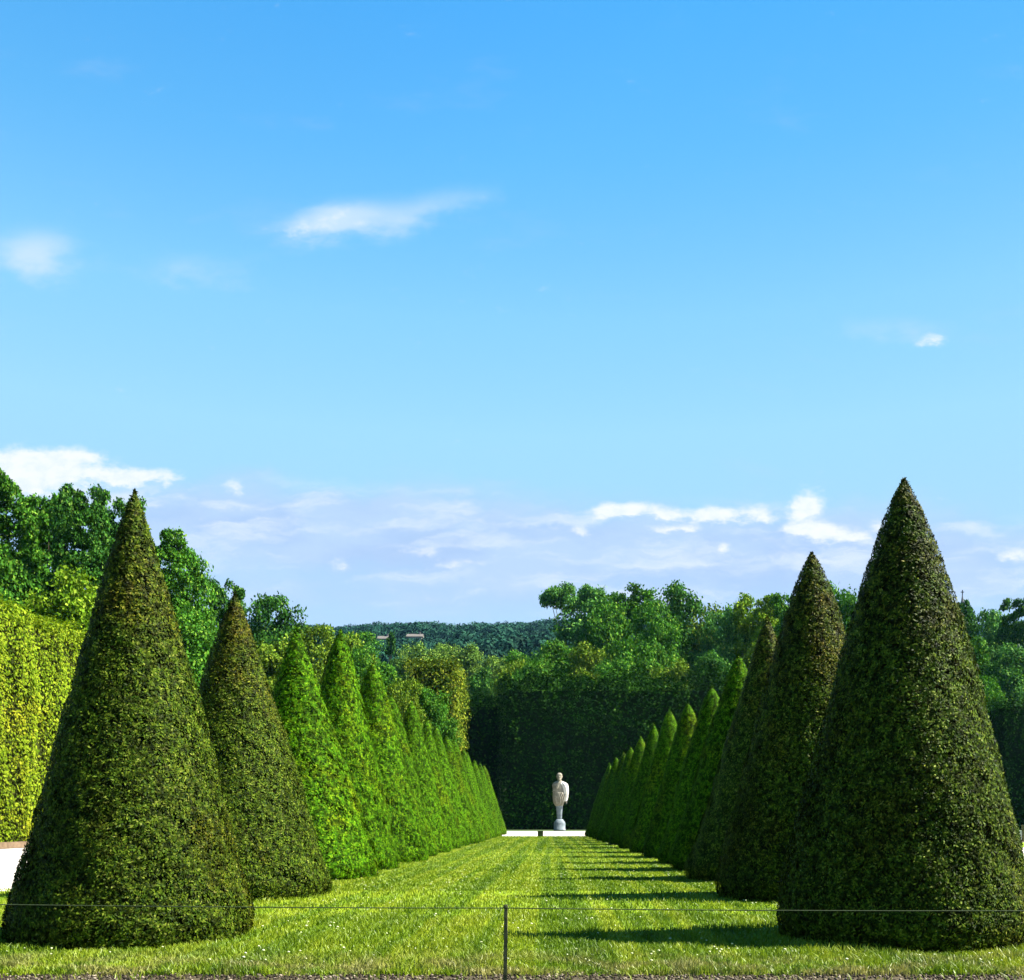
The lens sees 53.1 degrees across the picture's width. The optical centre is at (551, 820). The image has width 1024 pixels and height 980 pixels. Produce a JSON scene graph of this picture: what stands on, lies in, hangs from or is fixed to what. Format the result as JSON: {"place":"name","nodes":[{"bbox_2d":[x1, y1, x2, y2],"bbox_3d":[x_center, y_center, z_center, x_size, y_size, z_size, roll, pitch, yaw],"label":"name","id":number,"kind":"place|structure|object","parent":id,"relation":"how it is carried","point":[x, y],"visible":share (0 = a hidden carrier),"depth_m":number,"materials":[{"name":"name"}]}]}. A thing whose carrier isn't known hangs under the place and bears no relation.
{"place":"outdoors","nodes":[
{"label":"outdoors","id":0,"kind":"place"},
{"bbox_2d":[0,849,26,890],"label":"gravel path","id":1,"kind":"structure","parent":0,"point":[9,859],"depth_m":28.84,"materials":[{"name":"white gravel"}]},
{"bbox_2d":[0,836,1023,979],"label":"lawn","id":2,"kind":"structure","parent":0,"point":[354,894],"depth_m":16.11,"materials":[{"name":"green plant"}]},
{"bbox_2d":[0,508,8,540],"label":"tree","id":3,"kind":"object","parent":2,"relation":"on","point":[1,524],"visible":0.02,"depth_m":66.63,"materials":[{"name":"green plant"}]},
{"bbox_2d":[0,541,49,625],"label":"tree","id":4,"kind":"object","parent":2,"relation":"on","point":[14,581],"visible":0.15,"depth_m":63.45,"materials":[{"name":"green plant"}]},
{"bbox_2d":[0,468,53,610],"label":"tree","id":5,"kind":"object","parent":2,"relation":"on","point":[25,519],"visible":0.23,"depth_m":67.22,"materials":[{"name":"green plant"}]},
{"bbox_2d":[15,492,79,587],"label":"tree","id":6,"kind":"object","parent":2,"relation":"on","point":[46,542],"visible":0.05,"depth_m":70.70,"materials":[{"name":"green plant"}]},
{"bbox_2d":[20,558,98,644],"bbox_3d":[-29.348,-7.093,62.313,6.896,17.429,7.132,0,0,-5],"label":"tree","id":7,"kind":"object","parent":2,"relation":"on","point":[66,605],"visible":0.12,"depth_m":60.76,"materials":[{"name":"green plant"}]},
{"bbox_2d":[41,482,114,617],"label":"tree","id":8,"kind":"object","parent":2,"relation":"on","point":[95,520],"visible":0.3,"depth_m":65.23,"materials":[{"name":"green plant"}]},
{"bbox_2d":[0,593,199,841],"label":"tall hedge","id":9,"kind":"object","parent":2,"relation":"on","point":[37,667],"visible":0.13,"depth_m":49.47,"materials":[{"name":"green plant"}]},
{"bbox_2d":[84,495,151,593],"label":"tree","id":10,"kind":"object","parent":2,"relation":"on","point":[119,505],"visible":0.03,"depth_m":70.82,"materials":[{"name":"green plant"}]},
{"bbox_2d":[1,488,254,950],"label":"yew cone","id":11,"kind":"object","parent":2,"relation":"on","point":[131,804],"visible":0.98,"depth_m":10.47,"materials":[{"name":"green plant"}]},
{"bbox_2d":[154,526,201,657],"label":"tree","id":12,"kind":"object","parent":2,"relation":"on","point":[167,552],"visible":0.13,"depth_m":75.70,"materials":[{"name":"green plant"}]},
{"bbox_2d":[162,545,219,655],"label":"tree","id":13,"kind":"object","parent":2,"relation":"on","point":[200,584],"visible":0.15,"depth_m":79.16,"materials":[{"name":"green plant"}]},
{"bbox_2d":[174,603,216,696],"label":"tree","id":14,"kind":"object","parent":2,"relation":"on","point":[190,631],"visible":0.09,"depth_m":73.47,"materials":[{"name":"green plant"}]},
{"bbox_2d":[196,590,332,901],"bbox_3d":[-5.390,-1.320,17.361,3.256,5.200,3.159,0,0,0],"label":"yew cone","id":15,"kind":"object","parent":2,"relation":"on","point":[277,842],"visible":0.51,"depth_m":16.76,"materials":[{"name":"green plant"}]},
{"bbox_2d":[272,626,378,880],"bbox_3d":[-5.647,-1.544,22.953,3.533,5.649,3.701,-1,0,-20],"label":"yew cone","id":16,"kind":"object","parent":2,"relation":"on","point":[347,848],"visible":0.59,"depth_m":22.33,"materials":[{"name":"green plant"}]},
{"bbox_2d":[318,629,400,869],"bbox_3d":[-5.620,-1.887,26.922,3.329,6.334,3.242,1,0,33],"label":"yew cone","id":17,"kind":"object","parent":2,"relation":"on","point":[342,694],"visible":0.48,"depth_m":26.43,"materials":[{"name":"green plant"}]},
{"bbox_2d":[360,662,428,862],"bbox_3d":[-5.559,-1.841,31.945,3.658,6.244,3.693,1,0,23],"label":"yew cone","id":18,"kind":"object","parent":2,"relation":"on","point":[410,839],"visible":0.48,"depth_m":31.31,"materials":[{"name":"green plant"}]},
{"bbox_2d":[386,674,433,730],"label":"tree","id":19,"kind":"object","parent":2,"relation":"on","point":[402,701],"visible":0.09,"depth_m":80.38,"materials":[{"name":"green plant"}]},
{"bbox_2d":[389,696,438,856],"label":"yew cone","id":20,"kind":"object","parent":2,"relation":"on","point":[433,849],"visible":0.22,"depth_m":35.96,"materials":[{"name":"green plant"}]},
{"bbox_2d":[403,700,451,852],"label":"yew cone","id":21,"kind":"object","parent":2,"relation":"on","point":[418,748],"visible":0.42,"depth_m":40.47,"materials":[{"name":"green plant"}]},
{"bbox_2d":[422,717,461,848],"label":"yew cone","id":22,"kind":"object","parent":2,"relation":"on","point":[450,819],"visible":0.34,"depth_m":45.37,"materials":[{"name":"green plant"}]},
{"bbox_2d":[432,725,470,845],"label":"yew cone","id":23,"kind":"object","parent":2,"relation":"on","point":[454,797],"visible":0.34,"depth_m":50.48,"materials":[{"name":"green plant"}]},
{"bbox_2d":[443,735,479,843],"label":"yew cone","id":24,"kind":"object","parent":2,"relation":"on","point":[470,822],"visible":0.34,"depth_m":55.26,"materials":[{"name":"green plant"}]},
{"bbox_2d":[452,739,484,841],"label":"yew cone","id":25,"kind":"object","parent":2,"relation":"on","point":[475,812],"visible":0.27,"depth_m":60.11,"materials":[{"name":"green plant"}]},
{"bbox_2d":[461,749,489,840],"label":"yew cone","id":26,"kind":"object","parent":2,"relation":"on","point":[468,768],"visible":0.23,"depth_m":64.94,"materials":[{"name":"green plant"}]},
{"bbox_2d":[467,752,492,838],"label":"yew cone","id":27,"kind":"object","parent":2,"relation":"on","point":[487,818],"visible":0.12,"depth_m":69.83,"materials":[{"name":"green plant"}]},
{"bbox_2d":[472,759,496,837],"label":"yew cone","id":28,"kind":"object","parent":2,"relation":"on","point":[484,796],"visible":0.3,"depth_m":74.33,"materials":[{"name":"green plant"}]},
{"bbox_2d":[478,763,501,836],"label":"yew cone","id":29,"kind":"object","parent":2,"relation":"on","point":[490,802],"visible":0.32,"depth_m":79.50,"materials":[{"name":"green plant"}]},
{"bbox_2d":[483,766,506,834],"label":"yew cone","id":30,"kind":"object","parent":2,"relation":"on","point":[499,817],"visible":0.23,"depth_m":84.58,"materials":[{"name":"green plant"}]},
{"bbox_2d":[584,772,605,835],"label":"yew cone","id":31,"kind":"object","parent":2,"relation":"on","point":[588,828],"visible":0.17,"depth_m":80.18,"materials":[{"name":"green plant"}]},
{"bbox_2d":[588,762,611,837],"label":"yew cone","id":32,"kind":"object","parent":2,"relation":"on","point":[606,776],"visible":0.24,"depth_m":74.73,"materials":[{"name":"green plant"}]},
{"bbox_2d":[592,757,618,838],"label":"yew cone","id":33,"kind":"object","parent":2,"relation":"on","point":[603,802],"visible":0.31,"depth_m":69.11,"materials":[{"name":"green plant"}]},
{"bbox_2d":[596,752,625,840],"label":"yew cone","id":34,"kind":"object","parent":2,"relation":"on","point":[611,794],"visible":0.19,"depth_m":63.62,"materials":[{"name":"green plant"}]},
{"bbox_2d":[602,747,633,841],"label":"yew cone","id":35,"kind":"object","parent":2,"relation":"on","point":[609,822],"visible":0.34,"depth_m":58.05,"materials":[{"name":"green plant"}]},
{"bbox_2d":[608,736,645,844],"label":"yew cone","id":36,"kind":"object","parent":2,"relation":"on","point":[630,779],"visible":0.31,"depth_m":52.52,"materials":[{"name":"green plant"}]},
{"bbox_2d":[618,722,658,848],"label":"yew cone","id":37,"kind":"object","parent":2,"relation":"on","point":[636,793],"visible":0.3,"depth_m":46.04,"materials":[{"name":"green plant"}]},
{"bbox_2d":[629,710,676,852],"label":"yew cone","id":38,"kind":"object","parent":2,"relation":"on","point":[646,806],"visible":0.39,"depth_m":40.02,"materials":[{"name":"green plant"}]},
{"bbox_2d":[641,703,696,857],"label":"yew cone","id":39,"kind":"object","parent":2,"relation":"on","point":[683,733],"visible":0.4,"depth_m":34.74,"materials":[{"name":"green plant"}]},
{"bbox_2d":[657,686,719,863],"bbox_3d":[4.738,-1.355,30.375,3.268,5.272,3.143,1,-1,-26],"label":"yew cone","id":40,"kind":"object","parent":2,"relation":"on","point":[708,709],"visible":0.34,"depth_m":29.93,"materials":[{"name":"green plant"}]},
{"bbox_2d":[668,653,747,869],"bbox_3d":[4.779,-1.496,26.129,3.207,5.556,3.298,2,1,43],"label":"yew cone","id":41,"kind":"object","parent":2,"relation":"on","point":[703,779],"visible":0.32,"depth_m":25.73,"materials":[{"name":"green plant"}]},
{"bbox_2d":[683,616,777,880],"bbox_3d":[4.586,-1.565,21.980,3.452,5.689,3.194,0,0,7],"label":"yew cone","id":42,"kind":"object","parent":2,"relation":"on","point":[702,862],"visible":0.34,"depth_m":21.57,"materials":[{"name":"green plant"}]},
{"bbox_2d":[714,551,845,902],"bbox_3d":[4.305,-1.604,17.014,3.166,5.769,3.104,0,0,0],"label":"yew cone","id":43,"kind":"object","parent":2,"relation":"on","point":[795,698],"visible":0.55,"depth_m":16.39,"materials":[{"name":"green plant"}]},
{"bbox_2d":[776,477,1023,953],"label":"yew cone","id":44,"kind":"object","parent":2,"relation":"on","point":[905,800],"visible":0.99,"depth_m":10.31,"materials":[{"name":"green plant"}]},
{"bbox_2d":[0,0,1023,629],"label":"sky","id":45,"kind":"structure","parent":0,"point":[455,312],"materials":[{"name":"blue"}]},
{"bbox_2d":[0,970,1023,979],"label":"bare soil","id":46,"kind":"structure","parent":0,"point":[495,978],"depth_m":8.27,"materials":[{"name":"beige gravel"}]},
{"bbox_2d":[502,904,507,979],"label":"stake","id":47,"kind":"object","parent":46,"relation":"on","point":[505,942],"visible":1,"depth_m":7.99,"materials":[{"name":"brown wood"}]},
{"bbox_2d":[0,904,1023,910],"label":"rope","id":48,"kind":"object","parent":47,"relation":"attached to","point":[510,908],"visible":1,"depth_m":7.98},
{"bbox_2d":[24,862,1001,961],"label":"clover flowers","id":49,"kind":"object","parent":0,"point":[530,923],"visible":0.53,"depth_m":10.82,"materials":[{"name":"white plant"}]},
{"bbox_2d":[502,831,584,835],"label":"gravel path","id":50,"kind":"structure","parent":0,"point":[546,833],"depth_m":87.12,"materials":[{"name":"white gravel"}]},
{"bbox_2d":[379,639,1023,830],"bbox_3d":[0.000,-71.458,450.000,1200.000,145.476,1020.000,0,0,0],"label":"ground","id":51,"kind":"structure","parent":0,"point":[574,830],"depth_m":96.32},
{"bbox_2d":[205,576,246,631],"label":"tree","id":52,"kind":"object","parent":51,"relation":"on","point":[222,597],"visible":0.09,"depth_m":91.30,"materials":[{"name":"green plant"}]},
{"bbox_2d":[257,636,288,695],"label":"tree","id":53,"kind":"object","parent":51,"relation":"on","point":[273,659],"visible":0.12,"depth_m":95.17,"materials":[{"name":"green plant"}]},
{"bbox_2d":[246,591,320,677],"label":"tree","id":54,"kind":"object","parent":51,"relation":"on","point":[267,606],"visible":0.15,"depth_m":103.02,"materials":[{"name":"green plant"}]},
{"bbox_2d":[274,623,335,684],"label":"tree","id":55,"kind":"object","parent":51,"relation":"on","point":[325,635],"visible":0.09,"depth_m":100.13,"materials":[{"name":"green plant"}]},
{"bbox_2d":[330,630,378,681],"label":"tree","id":56,"kind":"object","parent":51,"relation":"on","point":[353,640],"visible":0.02,"depth_m":104.87,"materials":[{"name":"green plant"}]},
{"bbox_2d":[323,630,389,677],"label":"tree","id":57,"kind":"object","parent":51,"relation":"on","point":[367,638],"visible":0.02,"depth_m":167.33,"materials":[{"name":"green plant"}]},
{"bbox_2d":[349,643,373,686],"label":"tree","id":58,"kind":"object","parent":51,"relation":"on","point":[361,663],"visible":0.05,"depth_m":97.45,"materials":[{"name":"green plant"}]},
{"bbox_2d":[359,663,404,695],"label":"tree","id":59,"kind":"object","parent":51,"relation":"on","point":[385,670],"visible":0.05,"depth_m":88.01,"materials":[{"name":"green plant"}]},
{"bbox_2d":[377,634,388,639],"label":"house","id":60,"kind":"structure","parent":51,"relation":"on","point":[382,637],"depth_m":497.93,"materials":[{"name":"white"}]},
{"bbox_2d":[385,631,395,679],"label":"tree","id":61,"kind":"object","parent":51,"relation":"on","point":[390,643],"visible":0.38,"depth_m":171.64,"materials":[{"name":"green plant"}]},
{"bbox_2d":[390,639,433,696],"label":"tree","id":62,"kind":"object","parent":51,"relation":"on","point":[400,663],"visible":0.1,"depth_m":160.79,"materials":[{"name":"green plant"}]},
{"bbox_2d":[406,632,423,638],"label":"house","id":63,"kind":"structure","parent":51,"relation":"on","point":[420,636],"depth_m":497.43,"materials":[{"name":"white"}]},
{"bbox_2d":[404,653,473,753],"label":"tall hedge","id":64,"kind":"object","parent":51,"relation":"on","point":[436,675],"visible":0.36,"depth_m":86.44,"materials":[{"name":"green plant"}]},
{"bbox_2d":[416,685,463,746],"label":"tree","id":65,"kind":"object","parent":51,"relation":"on","point":[434,708],"visible":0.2,"depth_m":82.08,"materials":[{"name":"green plant"}]},
{"bbox_2d":[427,641,461,669],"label":"tree","id":66,"kind":"object","parent":51,"relation":"on","point":[440,651],"visible":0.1,"depth_m":174.45,"materials":[{"name":"green plant"}]},
{"bbox_2d":[448,642,490,706],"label":"tree","id":67,"kind":"object","parent":51,"relation":"on","point":[470,655],"visible":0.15,"depth_m":162.97,"materials":[{"name":"green plant"}]},
{"bbox_2d":[460,688,505,812],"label":"tall hedge","id":68,"kind":"object","parent":51,"relation":"on","point":[482,749],"visible":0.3,"depth_m":108.85,"materials":[{"name":"green plant"}]},
{"bbox_2d":[467,666,498,706],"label":"tree","id":69,"kind":"object","parent":51,"relation":"on","point":[480,680],"visible":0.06,"depth_m":125.44,"materials":[{"name":"green plant"}]},
{"bbox_2d":[470,654,508,697],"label":"tree","id":70,"kind":"object","parent":51,"relation":"on","point":[493,660],"visible":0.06,"depth_m":156.76,"materials":[{"name":"green plant"}]},
{"bbox_2d":[489,657,528,776],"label":"tree","id":71,"kind":"object","parent":51,"relation":"on","point":[516,664],"visible":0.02,"depth_m":120.14,"materials":[{"name":"green plant"}]},
{"bbox_2d":[494,648,539,692],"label":"tree","id":72,"kind":"object","parent":51,"relation":"on","point":[514,654],"visible":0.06,"depth_m":149.63,"materials":[{"name":"green plant"}]},
{"bbox_2d":[507,654,562,690],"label":"tree","id":73,"kind":"object","parent":51,"relation":"on","point":[540,666],"visible":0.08,"depth_m":115.38,"materials":[{"name":"green plant"}]},
{"bbox_2d":[528,638,583,690],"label":"tree","id":74,"kind":"object","parent":51,"relation":"on","point":[551,650],"visible":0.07,"depth_m":120.08,"materials":[{"name":"green plant"}]},
{"bbox_2d":[552,773,568,830],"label":"statue","id":75,"kind":"object","parent":51,"relation":"on","point":[560,791],"visible":1,"depth_m":93.24,"materials":[{"name":"beige stone"}]},
{"bbox_2d":[538,581,607,647],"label":"tree","id":76,"kind":"object","parent":51,"relation":"on","point":[563,596],"visible":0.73,"depth_m":135.74,"materials":[{"name":"green plant"}]},
{"bbox_2d":[539,596,626,675],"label":"tree","id":77,"kind":"object","parent":51,"relation":"on","point":[570,633],"visible":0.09,"depth_m":133.14,"materials":[{"name":"green plant"}]},
{"bbox_2d":[559,640,615,690],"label":"tree","id":78,"kind":"object","parent":51,"relation":"on","point":[589,657],"visible":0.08,"depth_m":117.80,"materials":[{"name":"green plant"}]},
{"bbox_2d":[575,595,636,659],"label":"tree","id":79,"kind":"object","parent":51,"relation":"on","point":[602,630],"visible":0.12,"depth_m":128.26,"materials":[{"name":"green plant"}]},
{"bbox_2d":[490,661,727,829],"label":"tall hedge","id":80,"kind":"object","parent":51,"relation":"on","point":[579,739],"visible":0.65,"depth_m":104.23,"materials":[{"name":"green plant"}]},
{"bbox_2d":[591,657,639,690],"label":"tree","id":81,"kind":"object","parent":51,"relation":"on","point":[617,664],"visible":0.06,"depth_m":113.63,"materials":[{"name":"green plant"}]},
{"bbox_2d":[216,618,1023,677],"bbox_3d":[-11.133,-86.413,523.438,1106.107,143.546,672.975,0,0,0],"label":"wood","id":82,"kind":"object","parent":51,"relation":"on","point":[498,639],"visible":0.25,"depth_m":444.69,"materials":[{"name":"green plant"}]},
{"bbox_2d":[603,582,658,644],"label":"tree","id":83,"kind":"object","parent":51,"relation":"on","point":[638,595],"visible":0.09,"depth_m":133.84,"materials":[{"name":"green plant"}]},
{"bbox_2d":[608,634,663,690],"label":"tree","id":84,"kind":"object","parent":51,"relation":"on","point":[651,662],"visible":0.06,"depth_m":117.48,"materials":[{"name":"green plant"}]},
{"bbox_2d":[617,597,690,690],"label":"tree","id":85,"kind":"object","parent":51,"relation":"on","point":[657,628],"visible":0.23,"depth_m":123.16,"materials":[{"name":"green plant"}]},
{"bbox_2d":[646,658,693,690],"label":"tree","id":86,"kind":"object","parent":51,"relation":"on","point":[679,669],"visible":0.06,"depth_m":112.86,"materials":[{"name":"green plant"}]},
{"bbox_2d":[652,579,708,689],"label":"tree","id":87,"kind":"object","parent":51,"relation":"on","point":[675,594],"visible":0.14,"depth_m":126.38,"materials":[{"name":"green plant"}]},
{"bbox_2d":[682,601,724,655],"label":"tree","id":88,"kind":"object","parent":51,"relation":"on","point":[698,627],"visible":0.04,"depth_m":130.82,"materials":[{"name":"green plant"}]},
{"bbox_2d":[685,650,732,690],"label":"tree","id":89,"kind":"object","parent":51,"relation":"on","point":[709,660],"visible":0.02,"depth_m":108.90,"materials":[{"name":"green plant"}]},
{"bbox_2d":[694,608,748,684],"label":"tree","id":90,"kind":"object","parent":51,"relation":"on","point":[713,623],"visible":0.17,"depth_m":125.02,"materials":[{"name":"green plant"}]},
{"bbox_2d":[719,602,753,649],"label":"tree","id":91,"kind":"object","parent":51,"relation":"on","point":[729,609],"visible":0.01,"depth_m":133.55,"materials":[{"name":"green plant"}]},
{"bbox_2d":[729,592,779,672],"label":"tree","id":92,"kind":"object","parent":51,"relation":"on","point":[741,610],"visible":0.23,"depth_m":123.05,"materials":[{"name":"green plant"}]},
{"bbox_2d":[769,592,791,639],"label":"tree","id":93,"kind":"object","parent":51,"relation":"on","point":[778,603],"visible":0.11,"depth_m":117.58,"materials":[{"name":"green plant"}]},
{"bbox_2d":[828,580,859,631],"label":"tree","id":94,"kind":"object","parent":51,"relation":"on","point":[846,604],"depth_m":120.33,"materials":[{"name":"green plant"}]},
{"bbox_2d":[951,599,979,645],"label":"tree","id":95,"kind":"object","parent":51,"relation":"on","point":[968,613],"visible":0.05,"depth_m":132.62,"materials":[{"name":"green plant"}]},
{"bbox_2d":[967,633,1006,707],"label":"tree","id":96,"kind":"object","parent":51,"relation":"on","point":[982,660],"visible":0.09,"depth_m":120.17,"materials":[{"name":"green plant"}]},
{"bbox_2d":[965,607,1017,667],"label":"tree","id":97,"kind":"object","parent":51,"relation":"on","point":[992,619],"visible":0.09,"depth_m":136.93,"materials":[{"name":"green plant"}]},
{"bbox_2d":[977,672,1006,719],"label":"tree","id":98,"kind":"object","parent":51,"relation":"on","point":[989,692],"visible":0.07,"depth_m":115.33,"materials":[{"name":"green plant"}]},
{"bbox_2d":[984,642,1023,706],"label":"tree","id":99,"kind":"object","parent":51,"relation":"on","point":[1010,675],"visible":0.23,"depth_m":118.60,"materials":[{"name":"green plant"}]},
{"bbox_2d":[986,696,1023,829],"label":"tall hedge","id":100,"kind":"object","parent":51,"relation":"on","point":[1007,721],"visible":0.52,"depth_m":101.92,"materials":[{"name":"green plant"}]},
{"bbox_2d":[991,598,1023,698],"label":"tree","id":101,"kind":"object","parent":51,"relation":"on","point":[1015,630],"visible":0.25,"depth_m":131.40,"materials":[{"name":"green plant"}]},
{"label":"gravel path","id":102,"kind":"structure","parent":0,"visible":0},
{"bbox_2d":[0,841,28,848],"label":"kerb","id":103,"kind":"structure","parent":102,"relation":"on","point":[9,845],"depth_m":46.19,"materials":[{"name":"beige stone"}]},
{"label":"gravel path","id":104,"kind":"structure","parent":0,"visible":0},
{"bbox_2d":[1021,825,1023,841],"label":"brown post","id":105,"kind":"object","parent":104,"relation":"on","point":[1022,832],"visible":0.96,"depth_m":60.53,"materials":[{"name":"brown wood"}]}
]}

